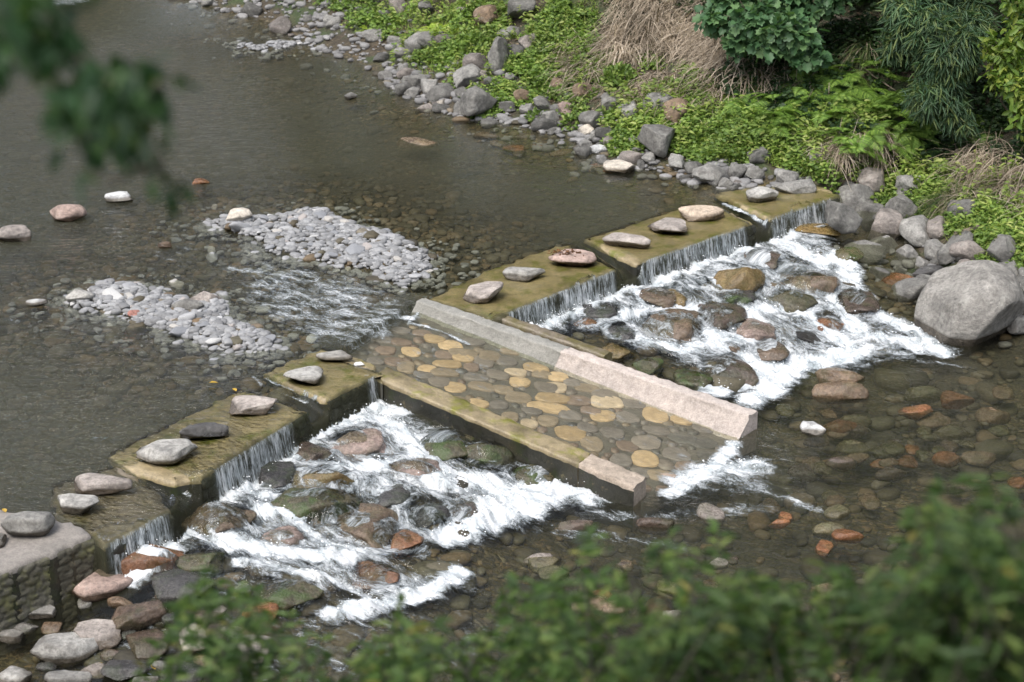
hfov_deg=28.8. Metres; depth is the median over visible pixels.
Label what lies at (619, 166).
boulder
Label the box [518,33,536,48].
boulder
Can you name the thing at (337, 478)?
boulder
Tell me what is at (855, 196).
boulder
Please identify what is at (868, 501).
river stone
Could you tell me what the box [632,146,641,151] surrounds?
bank stone
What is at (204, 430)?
stepping stone
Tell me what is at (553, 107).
bank stone
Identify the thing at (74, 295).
boulder
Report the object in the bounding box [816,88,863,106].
fern
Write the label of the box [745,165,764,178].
boulder
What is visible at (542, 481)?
spray
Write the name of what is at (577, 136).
shore gravel
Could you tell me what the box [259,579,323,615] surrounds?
boulder
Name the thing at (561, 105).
boulder
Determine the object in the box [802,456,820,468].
river stone
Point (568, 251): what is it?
leaf debris
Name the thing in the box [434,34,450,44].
bank stone
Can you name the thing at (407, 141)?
boulder
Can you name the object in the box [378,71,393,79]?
bank stone
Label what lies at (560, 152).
river stone
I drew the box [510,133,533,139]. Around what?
river stone
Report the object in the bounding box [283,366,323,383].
stepping stone
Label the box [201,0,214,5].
bank stone
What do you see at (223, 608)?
river stone
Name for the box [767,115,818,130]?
fern
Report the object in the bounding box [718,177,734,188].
boulder
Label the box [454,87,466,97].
bank stone
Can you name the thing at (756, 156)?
bank stone
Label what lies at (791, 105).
fern
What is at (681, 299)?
boulder
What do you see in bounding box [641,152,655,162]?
boulder
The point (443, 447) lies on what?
boulder
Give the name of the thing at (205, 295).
boulder
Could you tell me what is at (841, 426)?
river stone
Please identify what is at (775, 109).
fern
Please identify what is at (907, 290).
bank stone
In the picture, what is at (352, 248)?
pebble
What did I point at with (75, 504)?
stepping stone
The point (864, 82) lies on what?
fern
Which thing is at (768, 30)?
broadleaf shrub
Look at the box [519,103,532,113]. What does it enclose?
boulder
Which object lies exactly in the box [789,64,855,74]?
fern
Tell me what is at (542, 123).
bank stone
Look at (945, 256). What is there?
boulder
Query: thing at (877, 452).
river stone
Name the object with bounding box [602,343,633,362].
boulder
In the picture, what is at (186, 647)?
river stone
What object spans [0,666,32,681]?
river stone
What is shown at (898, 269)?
bank stone
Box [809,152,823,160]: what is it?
boulder
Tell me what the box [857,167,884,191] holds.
boulder
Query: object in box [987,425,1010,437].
river stone
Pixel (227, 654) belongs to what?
bush
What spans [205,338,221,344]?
pebble
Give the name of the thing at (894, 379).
bed cobbles
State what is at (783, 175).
boulder
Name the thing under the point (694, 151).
ground cover
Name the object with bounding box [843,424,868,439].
river stone
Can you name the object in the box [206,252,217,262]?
pebble
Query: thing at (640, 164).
bank stone
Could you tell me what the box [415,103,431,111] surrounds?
boulder
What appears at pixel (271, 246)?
pebble
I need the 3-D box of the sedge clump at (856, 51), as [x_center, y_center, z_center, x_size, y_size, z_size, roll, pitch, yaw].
[5.292,-4.144,30.330,1.779,1.187,1.607,0,22,0]
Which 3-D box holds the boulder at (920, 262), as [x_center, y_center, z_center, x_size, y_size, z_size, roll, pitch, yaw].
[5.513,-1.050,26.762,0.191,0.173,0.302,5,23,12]
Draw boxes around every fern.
[415,23,465,34]
[721,94,771,123]
[744,108,801,119]
[746,115,796,139]
[747,92,797,99]
[766,103,793,122]
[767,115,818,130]
[772,97,813,111]
[782,69,833,98]
[783,91,836,107]
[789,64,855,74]
[789,96,849,123]
[800,108,859,126]
[811,72,874,114]
[813,127,860,138]
[814,68,862,88]
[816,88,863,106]
[828,92,872,108]
[829,121,895,155]
[830,134,881,159]
[837,107,881,143]
[838,142,887,164]
[839,73,890,99]
[844,58,889,68]
[851,108,901,123]
[852,104,908,119]
[856,96,900,115]
[857,88,912,108]
[864,66,912,83]
[865,135,923,162]
[878,117,917,132]
[880,102,912,119]
[885,123,932,157]
[900,129,939,152]
[913,134,955,164]
[917,127,945,138]
[925,122,946,135]
[950,114,1003,152]
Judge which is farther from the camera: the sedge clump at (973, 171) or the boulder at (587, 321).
the sedge clump at (973, 171)
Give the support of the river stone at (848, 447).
in the water
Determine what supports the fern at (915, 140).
on the ground at (494, 558)
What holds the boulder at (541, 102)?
on the ground at (494, 558)
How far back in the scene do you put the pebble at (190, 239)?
26.41 m
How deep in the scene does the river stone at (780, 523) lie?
20.13 m
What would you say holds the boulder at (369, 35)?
on the ground at (494, 558)
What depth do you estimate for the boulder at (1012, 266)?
25.76 m
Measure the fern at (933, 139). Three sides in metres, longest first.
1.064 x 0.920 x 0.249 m
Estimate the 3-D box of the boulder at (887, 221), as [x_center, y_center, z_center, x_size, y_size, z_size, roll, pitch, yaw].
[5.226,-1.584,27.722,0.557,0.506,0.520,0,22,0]
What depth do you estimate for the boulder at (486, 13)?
34.50 m
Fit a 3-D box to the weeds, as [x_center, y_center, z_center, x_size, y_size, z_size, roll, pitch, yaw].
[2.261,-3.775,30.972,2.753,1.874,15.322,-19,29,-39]
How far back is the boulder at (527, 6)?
33.90 m
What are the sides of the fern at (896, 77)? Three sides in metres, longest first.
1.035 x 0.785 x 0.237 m
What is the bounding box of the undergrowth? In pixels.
[657,0,1023,170]
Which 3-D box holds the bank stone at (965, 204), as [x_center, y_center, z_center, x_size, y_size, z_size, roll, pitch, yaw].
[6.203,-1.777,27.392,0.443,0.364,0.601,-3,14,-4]
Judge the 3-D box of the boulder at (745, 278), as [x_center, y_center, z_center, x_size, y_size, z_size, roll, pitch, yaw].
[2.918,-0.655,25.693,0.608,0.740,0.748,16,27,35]
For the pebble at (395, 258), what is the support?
on the ground at (494, 558)
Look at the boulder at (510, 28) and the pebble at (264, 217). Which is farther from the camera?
the boulder at (510, 28)
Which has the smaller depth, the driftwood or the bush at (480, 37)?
the driftwood
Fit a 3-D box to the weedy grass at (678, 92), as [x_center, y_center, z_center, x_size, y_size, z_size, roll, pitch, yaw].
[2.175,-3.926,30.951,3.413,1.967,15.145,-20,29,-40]
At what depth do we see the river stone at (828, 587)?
18.83 m
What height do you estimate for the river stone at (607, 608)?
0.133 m
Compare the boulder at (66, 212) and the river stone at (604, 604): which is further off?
the boulder at (66, 212)
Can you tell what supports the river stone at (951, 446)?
on the bed cobbles
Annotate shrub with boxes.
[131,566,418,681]
[692,0,859,73]
[976,0,1023,141]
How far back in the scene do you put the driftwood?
26.70 m
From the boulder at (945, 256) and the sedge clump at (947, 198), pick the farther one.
the sedge clump at (947, 198)
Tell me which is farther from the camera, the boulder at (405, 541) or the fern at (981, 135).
the fern at (981, 135)
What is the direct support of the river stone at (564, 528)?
in the water
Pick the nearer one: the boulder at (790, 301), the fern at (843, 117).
the boulder at (790, 301)
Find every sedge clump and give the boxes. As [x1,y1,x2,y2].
[830,28,890,76]
[904,176,990,220]
[914,189,950,218]
[941,156,999,186]
[965,165,1023,202]
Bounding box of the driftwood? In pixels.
[954,225,978,234]
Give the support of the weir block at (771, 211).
on the ground at (494, 558)
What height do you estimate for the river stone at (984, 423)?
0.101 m
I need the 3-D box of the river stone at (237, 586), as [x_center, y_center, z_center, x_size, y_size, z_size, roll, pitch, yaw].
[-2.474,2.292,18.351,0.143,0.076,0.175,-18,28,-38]
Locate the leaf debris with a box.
[548,248,583,256]
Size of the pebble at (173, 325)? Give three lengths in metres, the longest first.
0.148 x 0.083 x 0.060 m
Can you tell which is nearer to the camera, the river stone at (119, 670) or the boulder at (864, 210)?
the river stone at (119, 670)
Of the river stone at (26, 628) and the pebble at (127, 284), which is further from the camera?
the pebble at (127, 284)
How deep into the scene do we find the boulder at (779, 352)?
24.00 m
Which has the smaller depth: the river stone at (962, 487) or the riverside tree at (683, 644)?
the riverside tree at (683, 644)
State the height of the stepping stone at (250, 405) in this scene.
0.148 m
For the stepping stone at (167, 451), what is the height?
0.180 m
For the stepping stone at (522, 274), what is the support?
on the weir block at (555, 279)
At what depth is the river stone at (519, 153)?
30.21 m
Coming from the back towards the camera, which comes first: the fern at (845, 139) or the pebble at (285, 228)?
the fern at (845, 139)
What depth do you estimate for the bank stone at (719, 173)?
28.41 m
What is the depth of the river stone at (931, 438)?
22.30 m
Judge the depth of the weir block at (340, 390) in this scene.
21.80 m
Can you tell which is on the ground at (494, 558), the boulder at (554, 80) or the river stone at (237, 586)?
the boulder at (554, 80)
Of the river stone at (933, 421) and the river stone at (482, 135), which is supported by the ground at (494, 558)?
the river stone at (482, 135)
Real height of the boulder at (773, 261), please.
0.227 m
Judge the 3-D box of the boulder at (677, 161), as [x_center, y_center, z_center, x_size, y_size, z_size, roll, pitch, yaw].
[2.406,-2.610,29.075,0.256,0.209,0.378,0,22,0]
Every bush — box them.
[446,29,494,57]
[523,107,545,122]
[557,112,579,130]
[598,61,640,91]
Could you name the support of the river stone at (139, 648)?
in the water
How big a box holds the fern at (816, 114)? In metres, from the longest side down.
1.117 x 0.847 x 0.256 m
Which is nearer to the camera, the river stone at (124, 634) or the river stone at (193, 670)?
the river stone at (193, 670)
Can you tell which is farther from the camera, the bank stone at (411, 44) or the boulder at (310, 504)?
the bank stone at (411, 44)
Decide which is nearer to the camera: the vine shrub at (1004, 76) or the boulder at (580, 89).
the vine shrub at (1004, 76)
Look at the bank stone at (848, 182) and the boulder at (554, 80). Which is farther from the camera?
the boulder at (554, 80)
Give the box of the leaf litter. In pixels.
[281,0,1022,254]
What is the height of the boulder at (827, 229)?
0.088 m
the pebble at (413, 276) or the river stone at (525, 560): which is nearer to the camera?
the river stone at (525, 560)
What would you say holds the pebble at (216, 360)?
on the gravel at (397, 272)
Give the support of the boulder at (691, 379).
on the bed cobbles
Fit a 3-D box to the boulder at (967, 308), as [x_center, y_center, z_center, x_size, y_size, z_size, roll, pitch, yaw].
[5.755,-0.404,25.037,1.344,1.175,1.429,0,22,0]
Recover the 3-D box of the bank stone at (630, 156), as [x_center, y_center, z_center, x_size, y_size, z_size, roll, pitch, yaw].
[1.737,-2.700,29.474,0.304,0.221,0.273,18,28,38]
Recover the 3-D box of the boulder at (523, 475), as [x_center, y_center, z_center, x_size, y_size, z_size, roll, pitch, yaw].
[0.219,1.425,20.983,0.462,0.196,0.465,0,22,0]
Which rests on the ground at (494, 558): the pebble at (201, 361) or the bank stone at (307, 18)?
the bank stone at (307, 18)
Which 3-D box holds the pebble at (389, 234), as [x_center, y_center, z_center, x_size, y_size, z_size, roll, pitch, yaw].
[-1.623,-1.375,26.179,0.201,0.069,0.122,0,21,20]
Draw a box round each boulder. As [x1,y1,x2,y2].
[0,225,30,241]
[25,299,47,306]
[50,204,86,221]
[65,289,93,301]
[104,191,132,201]
[115,544,184,587]
[127,310,139,316]
[157,241,171,248]
[171,299,203,309]
[175,551,224,576]
[181,502,256,546]
[190,291,222,301]
[191,178,209,184]
[226,208,252,220]
[258,461,295,490]
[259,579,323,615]
[260,525,304,546]
[270,488,361,525]
[282,470,354,491]
[294,441,334,468]
[328,428,388,463]
[336,503,399,553]
[344,92,356,100]
[352,560,400,590]
[360,29,385,41]
[367,482,410,510]
[387,36,403,43]
[388,458,441,480]
[389,529,424,553]
[392,47,409,58]
[396,137,438,145]
[401,74,427,86]
[404,86,419,97]
[406,503,450,533]
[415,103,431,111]
[417,31,434,47]
[418,1,433,14]
[420,433,475,462]
[421,79,437,93]
[437,99,445,103]
[450,501,477,519]
[453,63,480,88]
[453,100,461,114]
[458,442,512,471]
[459,86,496,116]
[473,4,498,26]
[487,36,507,74]
[496,26,520,37]
[498,101,514,111]
[507,0,535,17]
[511,464,553,484]
[513,89,528,100]
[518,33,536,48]
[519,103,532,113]
[533,95,550,109]
[541,110,558,120]
[550,77,562,86]
[557,101,572,115]
[572,83,593,97]
[573,316,596,328]
[578,111,600,128]
[578,124,593,134]
[579,139,592,145]
[579,302,619,322]
[588,130,601,141]
[591,144,606,153]
[601,92,617,109]
[602,159,635,173]
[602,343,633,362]
[607,326,635,343]
[618,101,638,113]
[632,356,663,375]
[637,124,674,157]
[639,287,676,308]
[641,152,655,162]
[642,308,703,346]
[662,98,688,122]
[667,289,686,306]
[668,153,684,168]
[673,369,712,390]
[692,163,714,182]
[698,303,746,330]
[705,354,758,386]
[710,267,765,295]
[716,290,755,307]
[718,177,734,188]
[728,163,746,178]
[728,343,740,352]
[734,318,775,342]
[741,249,780,273]
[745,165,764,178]
[752,340,789,360]
[760,289,817,316]
[774,179,816,193]
[776,169,798,182]
[788,275,840,299]
[793,223,841,235]
[795,331,820,346]
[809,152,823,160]
[815,316,843,330]
[824,200,862,233]
[835,184,873,209]
[835,247,863,261]
[836,289,879,317]
[855,203,883,222]
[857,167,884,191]
[867,208,902,240]
[870,235,897,253]
[881,272,912,286]
[884,194,917,218]
[895,175,921,189]
[895,244,918,261]
[896,187,911,195]
[899,215,930,247]
[912,265,942,276]
[914,256,928,269]
[914,260,1023,356]
[916,274,930,278]
[924,239,943,259]
[927,215,946,239]
[937,243,955,264]
[949,240,985,259]
[986,234,1016,261]
[999,260,1017,276]
[1007,315,1023,334]
[1017,275,1023,293]
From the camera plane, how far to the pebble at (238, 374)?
22.15 m
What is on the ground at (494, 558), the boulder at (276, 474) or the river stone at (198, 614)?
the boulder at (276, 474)
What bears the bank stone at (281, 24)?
on the ground at (494, 558)
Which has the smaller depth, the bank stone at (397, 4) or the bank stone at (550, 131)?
the bank stone at (550, 131)
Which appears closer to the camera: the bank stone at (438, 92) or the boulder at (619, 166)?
the boulder at (619, 166)
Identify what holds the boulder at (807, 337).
on the bed cobbles
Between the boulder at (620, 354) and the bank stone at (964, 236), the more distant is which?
the bank stone at (964, 236)
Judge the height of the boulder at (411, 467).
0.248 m
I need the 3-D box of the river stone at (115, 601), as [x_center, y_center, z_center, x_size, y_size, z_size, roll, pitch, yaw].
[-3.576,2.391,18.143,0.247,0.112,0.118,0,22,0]
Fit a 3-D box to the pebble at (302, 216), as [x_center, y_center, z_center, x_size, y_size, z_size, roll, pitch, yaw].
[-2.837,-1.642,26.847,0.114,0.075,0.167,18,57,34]
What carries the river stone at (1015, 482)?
in the water
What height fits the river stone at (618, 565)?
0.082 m
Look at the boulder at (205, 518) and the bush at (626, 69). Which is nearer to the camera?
the boulder at (205, 518)
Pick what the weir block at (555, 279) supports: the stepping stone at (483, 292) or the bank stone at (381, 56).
the stepping stone at (483, 292)
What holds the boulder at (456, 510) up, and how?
on the ground at (494, 558)
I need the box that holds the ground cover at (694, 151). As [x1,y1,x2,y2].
[312,0,1023,268]
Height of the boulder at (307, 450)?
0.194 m
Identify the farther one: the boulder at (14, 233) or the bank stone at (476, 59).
the bank stone at (476, 59)
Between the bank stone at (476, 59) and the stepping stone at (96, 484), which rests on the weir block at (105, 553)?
the stepping stone at (96, 484)
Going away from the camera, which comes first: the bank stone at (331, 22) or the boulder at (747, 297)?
the boulder at (747, 297)
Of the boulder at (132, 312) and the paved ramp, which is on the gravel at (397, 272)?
the boulder at (132, 312)
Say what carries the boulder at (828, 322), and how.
on the ground at (494, 558)
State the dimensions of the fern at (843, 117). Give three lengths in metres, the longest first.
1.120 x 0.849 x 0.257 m
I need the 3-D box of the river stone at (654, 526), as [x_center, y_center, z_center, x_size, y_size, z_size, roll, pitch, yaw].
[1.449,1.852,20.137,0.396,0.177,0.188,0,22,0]
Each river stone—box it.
[0,629,23,643]
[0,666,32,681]
[13,622,38,634]
[28,605,56,619]
[30,632,98,667]
[36,662,57,672]
[41,622,61,634]
[44,670,92,681]
[72,569,132,601]
[73,619,121,650]
[77,599,92,608]
[81,662,104,679]
[100,648,118,661]
[101,660,149,681]
[107,596,132,607]
[111,600,167,633]
[121,630,136,639]
[125,628,168,658]
[132,676,158,681]
[151,660,166,670]
[152,568,217,603]
[159,662,202,681]
[161,612,186,625]
[178,625,205,653]
[189,610,217,623]
[194,654,206,666]
[206,623,226,640]
[215,605,226,613]
[222,626,240,637]
[234,584,252,594]
[239,635,270,662]
[241,602,278,620]
[473,131,498,138]
[490,140,504,146]
[502,145,524,152]
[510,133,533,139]
[512,150,524,156]
[523,553,552,564]
[527,557,558,573]
[537,565,569,583]
[549,148,571,156]
[557,520,592,536]
[571,595,608,617]
[590,167,608,174]
[595,589,610,596]
[601,600,625,616]
[614,561,629,569]
[620,560,633,572]
[636,517,674,534]
[657,579,678,597]
[663,610,683,617]
[696,502,724,522]
[703,579,718,589]
[711,557,728,569]
[727,555,738,564]
[763,497,780,513]
[768,518,790,529]
[775,403,793,416]
[778,511,793,521]
[787,464,822,482]
[788,370,818,393]
[800,421,825,437]
[801,598,812,610]
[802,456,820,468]
[803,436,829,447]
[811,583,827,599]
[812,380,868,403]
[812,522,844,538]
[813,461,832,474]
[815,367,864,383]
[815,540,833,557]
[817,585,833,600]
[819,408,836,419]
[821,489,837,499]
[822,419,856,432]
[822,504,850,520]
[823,494,845,506]
[824,456,856,471]
[826,431,849,438]
[831,529,863,543]
[835,439,869,455]
[841,414,871,426]
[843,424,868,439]
[845,453,869,465]
[857,493,880,509]
[868,446,892,458]
[870,459,892,469]
[875,466,906,481]
[879,458,897,466]
[881,440,905,456]
[897,404,933,420]
[897,454,917,467]
[903,385,941,403]
[905,444,918,454]
[914,413,951,430]
[915,450,930,461]
[916,425,931,435]
[920,434,939,442]
[931,446,946,453]
[931,451,960,467]
[932,423,969,440]
[940,390,974,409]
[940,440,958,451]
[945,483,974,493]
[958,440,974,449]
[960,451,996,467]
[975,407,1010,423]
[979,422,992,425]
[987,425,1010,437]
[992,385,1014,399]
[1007,477,1023,488]
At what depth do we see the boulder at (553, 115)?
31.09 m
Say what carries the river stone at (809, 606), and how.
in the water
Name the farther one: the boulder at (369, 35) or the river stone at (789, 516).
the boulder at (369, 35)
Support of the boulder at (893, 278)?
on the ground at (494, 558)
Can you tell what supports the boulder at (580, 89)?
on the ground at (494, 558)
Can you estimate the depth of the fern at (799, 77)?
29.81 m
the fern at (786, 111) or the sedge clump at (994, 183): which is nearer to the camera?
the sedge clump at (994, 183)
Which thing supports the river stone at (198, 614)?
on the bed cobbles
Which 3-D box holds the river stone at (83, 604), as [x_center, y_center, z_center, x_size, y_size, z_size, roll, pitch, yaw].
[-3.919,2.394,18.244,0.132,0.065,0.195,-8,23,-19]
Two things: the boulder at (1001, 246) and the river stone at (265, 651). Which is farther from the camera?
the boulder at (1001, 246)
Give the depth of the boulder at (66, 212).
26.89 m
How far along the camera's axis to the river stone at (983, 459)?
21.80 m
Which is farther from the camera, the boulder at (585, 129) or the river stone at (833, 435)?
the boulder at (585, 129)
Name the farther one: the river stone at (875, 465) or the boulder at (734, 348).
the boulder at (734, 348)
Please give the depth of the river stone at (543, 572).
19.15 m
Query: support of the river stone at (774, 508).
on the bed cobbles
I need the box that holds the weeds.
[372,0,1023,258]
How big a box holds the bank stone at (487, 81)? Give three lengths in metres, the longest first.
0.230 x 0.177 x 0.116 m
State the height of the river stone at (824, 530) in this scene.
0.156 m
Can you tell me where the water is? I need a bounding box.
[0,0,1007,680]
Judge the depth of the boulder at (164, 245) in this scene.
25.90 m
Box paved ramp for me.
[350,298,757,531]
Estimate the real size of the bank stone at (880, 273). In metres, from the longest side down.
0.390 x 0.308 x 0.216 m
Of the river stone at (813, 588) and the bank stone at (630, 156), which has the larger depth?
the bank stone at (630, 156)
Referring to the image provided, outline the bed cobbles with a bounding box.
[0,71,1023,681]
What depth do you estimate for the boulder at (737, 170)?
28.55 m
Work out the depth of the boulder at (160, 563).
18.51 m
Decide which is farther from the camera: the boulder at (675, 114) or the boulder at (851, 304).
the boulder at (675, 114)
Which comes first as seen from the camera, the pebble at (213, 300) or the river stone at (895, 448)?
the river stone at (895, 448)
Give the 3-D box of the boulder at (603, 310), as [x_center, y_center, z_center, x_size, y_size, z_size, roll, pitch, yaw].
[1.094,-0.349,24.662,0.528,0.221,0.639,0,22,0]
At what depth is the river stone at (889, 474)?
21.36 m
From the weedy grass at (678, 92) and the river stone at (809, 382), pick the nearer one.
the river stone at (809, 382)
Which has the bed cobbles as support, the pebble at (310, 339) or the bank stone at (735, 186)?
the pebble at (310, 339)
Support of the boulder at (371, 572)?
on the ground at (494, 558)
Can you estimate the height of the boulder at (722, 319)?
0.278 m
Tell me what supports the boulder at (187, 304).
on the gravel at (397, 272)
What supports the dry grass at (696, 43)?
on the ground at (494, 558)
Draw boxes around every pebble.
[102,287,122,298]
[122,281,136,288]
[168,279,184,288]
[168,327,187,336]
[169,323,177,328]
[171,237,181,242]
[178,311,195,319]
[185,235,194,240]
[194,321,209,326]
[195,359,204,364]
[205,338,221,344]
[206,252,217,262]
[207,246,215,252]
[208,356,224,364]
[209,293,218,302]
[228,221,250,231]
[232,344,242,350]
[233,370,240,377]
[255,306,271,313]
[259,214,268,220]
[265,244,274,249]
[265,334,275,342]
[272,315,285,322]
[278,226,290,230]
[298,213,306,219]
[305,226,313,230]
[306,333,318,343]
[314,211,326,218]
[324,216,333,221]
[327,252,337,257]
[345,243,364,254]
[354,362,364,365]
[363,242,371,249]
[382,233,395,236]
[393,256,401,261]
[409,274,421,278]
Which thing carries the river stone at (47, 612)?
in the water
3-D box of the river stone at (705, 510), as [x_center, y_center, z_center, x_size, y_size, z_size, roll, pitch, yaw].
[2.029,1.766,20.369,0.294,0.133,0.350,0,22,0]
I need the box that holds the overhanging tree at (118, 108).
[0,0,204,221]
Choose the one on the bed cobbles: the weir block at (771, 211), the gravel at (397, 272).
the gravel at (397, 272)
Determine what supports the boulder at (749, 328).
on the ground at (494, 558)
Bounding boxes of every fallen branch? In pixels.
[833,15,874,31]
[863,67,895,90]
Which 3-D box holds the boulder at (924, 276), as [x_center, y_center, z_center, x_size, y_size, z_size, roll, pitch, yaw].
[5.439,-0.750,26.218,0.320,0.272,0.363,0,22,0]
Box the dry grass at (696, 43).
[532,0,1023,230]
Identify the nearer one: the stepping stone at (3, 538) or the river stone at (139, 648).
the river stone at (139, 648)
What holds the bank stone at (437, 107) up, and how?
on the ground at (494, 558)
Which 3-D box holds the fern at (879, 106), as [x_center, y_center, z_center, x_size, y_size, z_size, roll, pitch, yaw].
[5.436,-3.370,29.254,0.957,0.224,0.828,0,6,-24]
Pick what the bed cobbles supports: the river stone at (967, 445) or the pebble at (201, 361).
the pebble at (201, 361)
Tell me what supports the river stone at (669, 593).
in the water
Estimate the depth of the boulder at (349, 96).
32.71 m
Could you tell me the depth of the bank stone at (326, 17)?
36.87 m
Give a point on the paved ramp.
(597, 420)
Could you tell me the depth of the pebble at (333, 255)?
25.46 m
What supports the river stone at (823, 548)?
in the water
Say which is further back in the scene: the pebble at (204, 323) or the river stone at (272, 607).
the pebble at (204, 323)
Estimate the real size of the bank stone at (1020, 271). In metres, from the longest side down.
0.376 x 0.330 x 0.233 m
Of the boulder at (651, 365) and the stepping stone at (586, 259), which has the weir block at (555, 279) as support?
the stepping stone at (586, 259)
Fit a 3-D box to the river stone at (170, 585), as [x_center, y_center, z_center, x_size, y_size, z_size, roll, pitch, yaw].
[-3.002,2.276,18.254,0.557,0.232,0.494,-11,25,-26]
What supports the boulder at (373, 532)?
on the ground at (494, 558)
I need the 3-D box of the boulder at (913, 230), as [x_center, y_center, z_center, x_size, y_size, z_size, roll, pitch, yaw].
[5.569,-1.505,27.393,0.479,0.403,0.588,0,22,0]
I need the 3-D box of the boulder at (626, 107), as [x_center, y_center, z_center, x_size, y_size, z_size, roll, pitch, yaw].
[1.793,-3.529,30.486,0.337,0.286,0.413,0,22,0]
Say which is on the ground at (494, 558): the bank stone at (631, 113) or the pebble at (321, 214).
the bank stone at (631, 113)
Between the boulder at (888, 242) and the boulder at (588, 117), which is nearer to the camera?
the boulder at (888, 242)
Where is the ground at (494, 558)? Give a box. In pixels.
[0,0,1023,681]
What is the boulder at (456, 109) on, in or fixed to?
on the ground at (494, 558)
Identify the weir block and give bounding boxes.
[0,510,99,654]
[50,467,174,616]
[108,390,310,547]
[263,350,383,447]
[429,246,617,336]
[583,210,755,308]
[714,185,839,257]
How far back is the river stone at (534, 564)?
19.32 m
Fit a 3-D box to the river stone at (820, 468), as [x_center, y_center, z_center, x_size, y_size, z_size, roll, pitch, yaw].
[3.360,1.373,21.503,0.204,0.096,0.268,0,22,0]
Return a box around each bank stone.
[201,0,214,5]
[241,1,262,16]
[269,16,291,35]
[303,14,311,21]
[323,14,333,23]
[324,16,340,28]
[373,52,388,61]
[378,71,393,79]
[389,0,405,12]
[395,81,412,96]
[397,64,407,70]
[397,68,414,78]
[404,29,437,54]
[425,83,454,102]
[432,103,449,112]
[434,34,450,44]
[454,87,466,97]
[462,53,488,68]
[480,70,490,79]
[481,118,497,128]
[484,77,496,84]
[504,72,516,79]
[508,44,526,59]
[531,118,557,131]
[547,127,556,134]
[549,104,559,111]
[573,146,591,158]
[594,127,613,138]
[597,156,606,164]
[603,135,612,146]
[619,150,641,163]
[620,110,635,121]
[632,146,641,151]
[636,159,644,168]
[641,92,673,109]
[679,175,691,179]
[684,161,702,173]
[705,163,729,186]
[727,183,741,190]
[747,147,770,163]
[843,180,854,184]
[844,239,854,243]
[844,240,885,264]
[861,214,875,230]
[868,266,890,279]
[891,277,927,303]
[894,265,906,273]
[929,259,939,265]
[946,230,972,261]
[947,199,977,222]
[956,259,969,264]
[1018,267,1023,275]
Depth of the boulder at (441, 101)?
32.24 m
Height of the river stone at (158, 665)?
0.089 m
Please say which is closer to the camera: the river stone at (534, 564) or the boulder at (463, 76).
the river stone at (534, 564)
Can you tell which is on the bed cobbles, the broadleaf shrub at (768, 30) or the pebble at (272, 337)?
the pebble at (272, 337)
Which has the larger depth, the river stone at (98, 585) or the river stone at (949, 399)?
the river stone at (949, 399)
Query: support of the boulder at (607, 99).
on the ground at (494, 558)
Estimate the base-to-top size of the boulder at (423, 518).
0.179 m
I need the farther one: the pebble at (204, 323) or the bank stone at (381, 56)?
the bank stone at (381, 56)
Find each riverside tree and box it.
[356,523,738,681]
[582,487,997,681]
[801,471,1023,681]
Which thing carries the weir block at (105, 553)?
on the ground at (494, 558)
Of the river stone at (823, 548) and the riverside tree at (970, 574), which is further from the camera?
the river stone at (823, 548)
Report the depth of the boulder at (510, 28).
33.72 m
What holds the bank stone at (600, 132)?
on the ground at (494, 558)
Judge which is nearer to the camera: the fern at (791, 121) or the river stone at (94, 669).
the river stone at (94, 669)
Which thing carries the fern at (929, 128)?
on the ground at (494, 558)
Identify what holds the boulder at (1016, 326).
on the ground at (494, 558)
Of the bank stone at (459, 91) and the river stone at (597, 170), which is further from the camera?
the bank stone at (459, 91)
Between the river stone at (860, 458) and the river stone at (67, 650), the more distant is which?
the river stone at (860, 458)
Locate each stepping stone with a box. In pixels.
[0,533,6,547]
[1,511,54,536]
[57,493,98,514]
[74,473,132,495]
[136,439,197,464]
[179,422,228,438]
[229,395,276,414]
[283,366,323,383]
[316,350,352,359]
[463,281,503,303]
[502,267,544,281]
[548,249,596,266]
[602,232,650,248]
[647,217,687,233]
[678,205,724,221]
[746,186,778,202]
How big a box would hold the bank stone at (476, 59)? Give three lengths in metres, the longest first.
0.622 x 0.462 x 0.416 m
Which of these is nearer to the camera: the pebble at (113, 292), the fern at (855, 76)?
the pebble at (113, 292)
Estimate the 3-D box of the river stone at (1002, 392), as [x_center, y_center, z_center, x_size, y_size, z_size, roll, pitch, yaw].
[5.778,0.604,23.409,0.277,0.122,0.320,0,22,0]
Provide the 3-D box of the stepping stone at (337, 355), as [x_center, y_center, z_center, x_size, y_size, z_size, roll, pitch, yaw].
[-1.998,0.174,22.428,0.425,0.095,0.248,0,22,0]
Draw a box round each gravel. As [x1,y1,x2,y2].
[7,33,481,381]
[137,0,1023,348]
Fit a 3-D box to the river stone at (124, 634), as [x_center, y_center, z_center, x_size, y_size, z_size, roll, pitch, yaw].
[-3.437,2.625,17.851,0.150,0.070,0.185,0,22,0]
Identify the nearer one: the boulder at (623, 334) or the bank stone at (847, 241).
the boulder at (623, 334)
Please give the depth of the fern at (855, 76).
29.65 m
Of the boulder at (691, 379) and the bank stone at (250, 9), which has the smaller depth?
the boulder at (691, 379)
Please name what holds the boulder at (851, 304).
on the ground at (494, 558)
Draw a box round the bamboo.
[871,0,1002,145]
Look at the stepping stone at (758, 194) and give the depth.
27.70 m
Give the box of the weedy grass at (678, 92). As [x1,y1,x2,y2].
[363,0,1023,258]
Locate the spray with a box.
[124,227,954,610]
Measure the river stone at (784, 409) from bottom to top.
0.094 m
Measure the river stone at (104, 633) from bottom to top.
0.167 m
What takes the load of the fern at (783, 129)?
on the ground at (494, 558)

